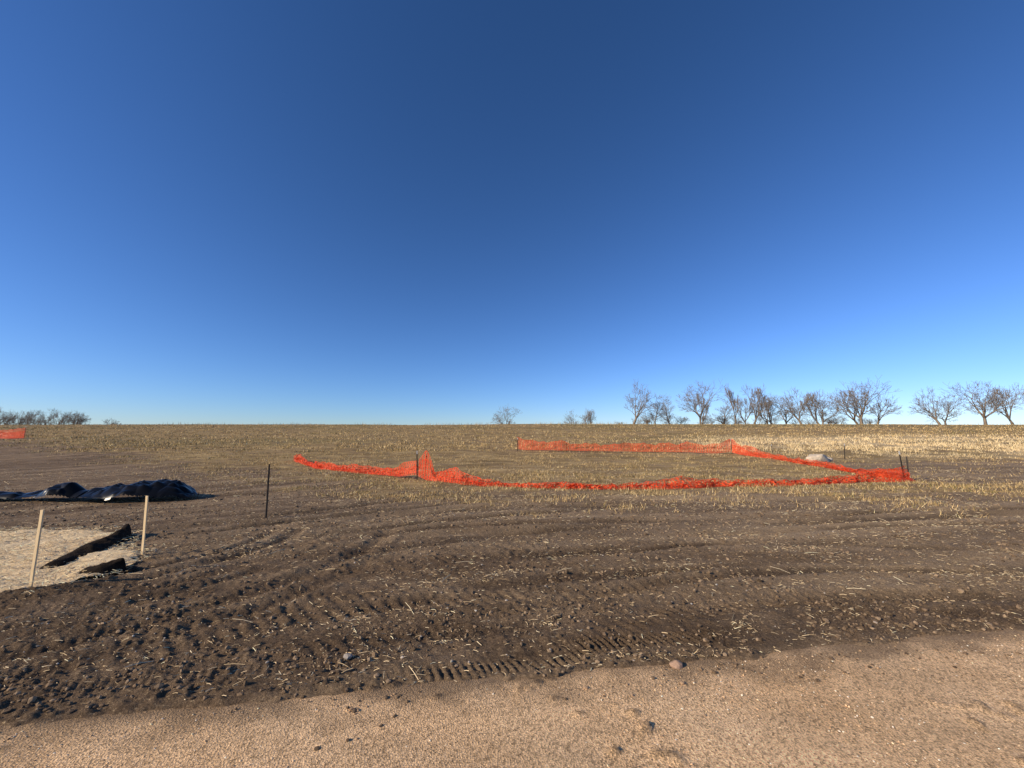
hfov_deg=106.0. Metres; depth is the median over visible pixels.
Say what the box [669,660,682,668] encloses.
rock
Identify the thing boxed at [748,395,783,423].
bare tree
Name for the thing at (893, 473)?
orange safety fence
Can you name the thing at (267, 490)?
steel post
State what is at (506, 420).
bare tree
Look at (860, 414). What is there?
bare tree
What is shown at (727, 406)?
bare tree
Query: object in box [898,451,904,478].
steel post
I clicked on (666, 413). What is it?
bare tree
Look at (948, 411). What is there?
bare tree
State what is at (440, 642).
straw litter
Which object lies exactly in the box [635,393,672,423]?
bare tree
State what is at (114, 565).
soil mound
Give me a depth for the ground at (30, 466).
4.96 m
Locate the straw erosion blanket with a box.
[0,529,145,591]
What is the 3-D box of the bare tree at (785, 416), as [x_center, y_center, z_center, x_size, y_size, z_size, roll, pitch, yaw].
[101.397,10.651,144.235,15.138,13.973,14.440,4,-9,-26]
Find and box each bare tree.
[492,407,519,423]
[564,410,576,423]
[569,409,594,423]
[584,411,595,422]
[625,383,656,423]
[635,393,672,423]
[659,403,674,423]
[676,378,728,423]
[696,395,709,421]
[702,399,738,423]
[724,383,741,423]
[730,397,757,423]
[741,385,772,423]
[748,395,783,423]
[757,398,772,423]
[767,395,809,423]
[778,388,812,423]
[798,391,826,422]
[807,390,850,423]
[820,375,898,423]
[830,387,870,423]
[868,389,902,423]
[907,386,948,424]
[918,393,976,424]
[939,380,1023,424]
[981,384,1022,424]
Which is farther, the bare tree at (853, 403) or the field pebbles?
the bare tree at (853, 403)
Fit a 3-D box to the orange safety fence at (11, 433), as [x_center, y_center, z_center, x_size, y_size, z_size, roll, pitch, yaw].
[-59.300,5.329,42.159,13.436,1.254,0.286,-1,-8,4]
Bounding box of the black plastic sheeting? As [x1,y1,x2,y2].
[0,479,198,500]
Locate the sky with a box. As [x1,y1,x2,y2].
[0,0,1023,424]
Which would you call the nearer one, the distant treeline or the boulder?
the boulder
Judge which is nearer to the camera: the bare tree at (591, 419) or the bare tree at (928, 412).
the bare tree at (928, 412)
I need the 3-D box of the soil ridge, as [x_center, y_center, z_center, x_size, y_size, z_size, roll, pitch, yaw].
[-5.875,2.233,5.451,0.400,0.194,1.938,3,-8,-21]
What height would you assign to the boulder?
0.590 m
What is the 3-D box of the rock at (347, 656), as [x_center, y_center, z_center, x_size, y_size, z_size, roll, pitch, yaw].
[-1.179,1.959,2.772,0.065,0.039,0.046,-4,-9,26]
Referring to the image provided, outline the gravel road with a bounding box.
[0,628,1023,767]
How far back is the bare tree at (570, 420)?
195.81 m
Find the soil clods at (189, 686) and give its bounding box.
[0,489,1023,713]
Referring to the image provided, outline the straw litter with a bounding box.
[0,467,1023,699]
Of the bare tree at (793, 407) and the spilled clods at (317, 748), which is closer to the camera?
the spilled clods at (317, 748)
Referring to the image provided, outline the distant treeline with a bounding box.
[0,407,120,424]
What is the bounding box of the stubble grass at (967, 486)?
[5,443,1023,517]
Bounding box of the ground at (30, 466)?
[0,424,1023,727]
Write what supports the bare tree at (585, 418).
on the ground at (30, 466)
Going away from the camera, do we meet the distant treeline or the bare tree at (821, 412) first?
the bare tree at (821, 412)
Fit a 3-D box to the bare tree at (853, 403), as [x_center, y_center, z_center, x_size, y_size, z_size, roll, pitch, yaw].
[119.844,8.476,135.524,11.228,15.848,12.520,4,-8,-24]
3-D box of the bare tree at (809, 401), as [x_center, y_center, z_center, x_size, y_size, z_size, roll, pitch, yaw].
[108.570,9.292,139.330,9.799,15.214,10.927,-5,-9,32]
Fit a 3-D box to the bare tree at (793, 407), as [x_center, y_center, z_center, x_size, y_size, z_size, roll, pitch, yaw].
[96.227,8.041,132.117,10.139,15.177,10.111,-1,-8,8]
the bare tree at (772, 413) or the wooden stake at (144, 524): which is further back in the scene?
the bare tree at (772, 413)
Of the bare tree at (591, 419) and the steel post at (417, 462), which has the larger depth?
the bare tree at (591, 419)
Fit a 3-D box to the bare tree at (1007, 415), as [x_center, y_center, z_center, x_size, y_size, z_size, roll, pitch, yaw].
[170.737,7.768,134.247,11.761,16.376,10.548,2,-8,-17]
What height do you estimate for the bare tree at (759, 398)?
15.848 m
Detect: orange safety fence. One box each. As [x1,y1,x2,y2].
[0,428,25,438]
[293,437,913,488]
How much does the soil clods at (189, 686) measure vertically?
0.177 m
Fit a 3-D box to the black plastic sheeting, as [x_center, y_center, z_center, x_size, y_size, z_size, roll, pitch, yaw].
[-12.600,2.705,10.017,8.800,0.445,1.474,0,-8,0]
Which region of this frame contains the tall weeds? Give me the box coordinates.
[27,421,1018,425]
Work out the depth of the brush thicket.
137.02 m
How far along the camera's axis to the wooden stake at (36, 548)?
4.08 m
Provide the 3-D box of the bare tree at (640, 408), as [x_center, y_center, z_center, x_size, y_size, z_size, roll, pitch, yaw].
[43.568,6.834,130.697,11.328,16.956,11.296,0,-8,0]
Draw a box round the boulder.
[806,454,829,462]
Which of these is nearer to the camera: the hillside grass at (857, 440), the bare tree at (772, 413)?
the hillside grass at (857, 440)
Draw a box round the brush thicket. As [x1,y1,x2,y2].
[616,414,876,423]
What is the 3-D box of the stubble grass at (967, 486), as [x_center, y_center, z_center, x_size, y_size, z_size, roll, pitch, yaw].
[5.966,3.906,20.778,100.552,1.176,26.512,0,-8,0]
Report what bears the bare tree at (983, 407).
on the ground at (30, 466)
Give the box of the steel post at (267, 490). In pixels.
[265,464,269,517]
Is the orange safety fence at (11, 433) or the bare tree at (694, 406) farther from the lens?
the bare tree at (694, 406)
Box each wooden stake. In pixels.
[28,510,44,587]
[141,496,148,554]
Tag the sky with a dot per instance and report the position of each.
(348, 212)
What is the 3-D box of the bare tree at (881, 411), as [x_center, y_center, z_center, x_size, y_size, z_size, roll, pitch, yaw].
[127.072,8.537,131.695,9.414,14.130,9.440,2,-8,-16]
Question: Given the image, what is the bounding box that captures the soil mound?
[79,558,136,574]
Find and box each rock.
[343,653,352,659]
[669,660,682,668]
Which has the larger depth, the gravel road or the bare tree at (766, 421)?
the bare tree at (766, 421)
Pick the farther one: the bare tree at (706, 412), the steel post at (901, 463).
the bare tree at (706, 412)
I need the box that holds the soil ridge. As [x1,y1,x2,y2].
[39,524,140,568]
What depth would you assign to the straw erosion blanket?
5.06 m
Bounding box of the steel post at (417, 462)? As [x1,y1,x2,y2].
[416,451,417,478]
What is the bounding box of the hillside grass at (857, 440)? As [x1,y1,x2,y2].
[0,423,1023,452]
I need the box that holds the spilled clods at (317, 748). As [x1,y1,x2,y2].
[3,647,1020,750]
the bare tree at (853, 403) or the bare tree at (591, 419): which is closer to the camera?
the bare tree at (853, 403)
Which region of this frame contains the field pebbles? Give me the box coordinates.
[28,494,1015,665]

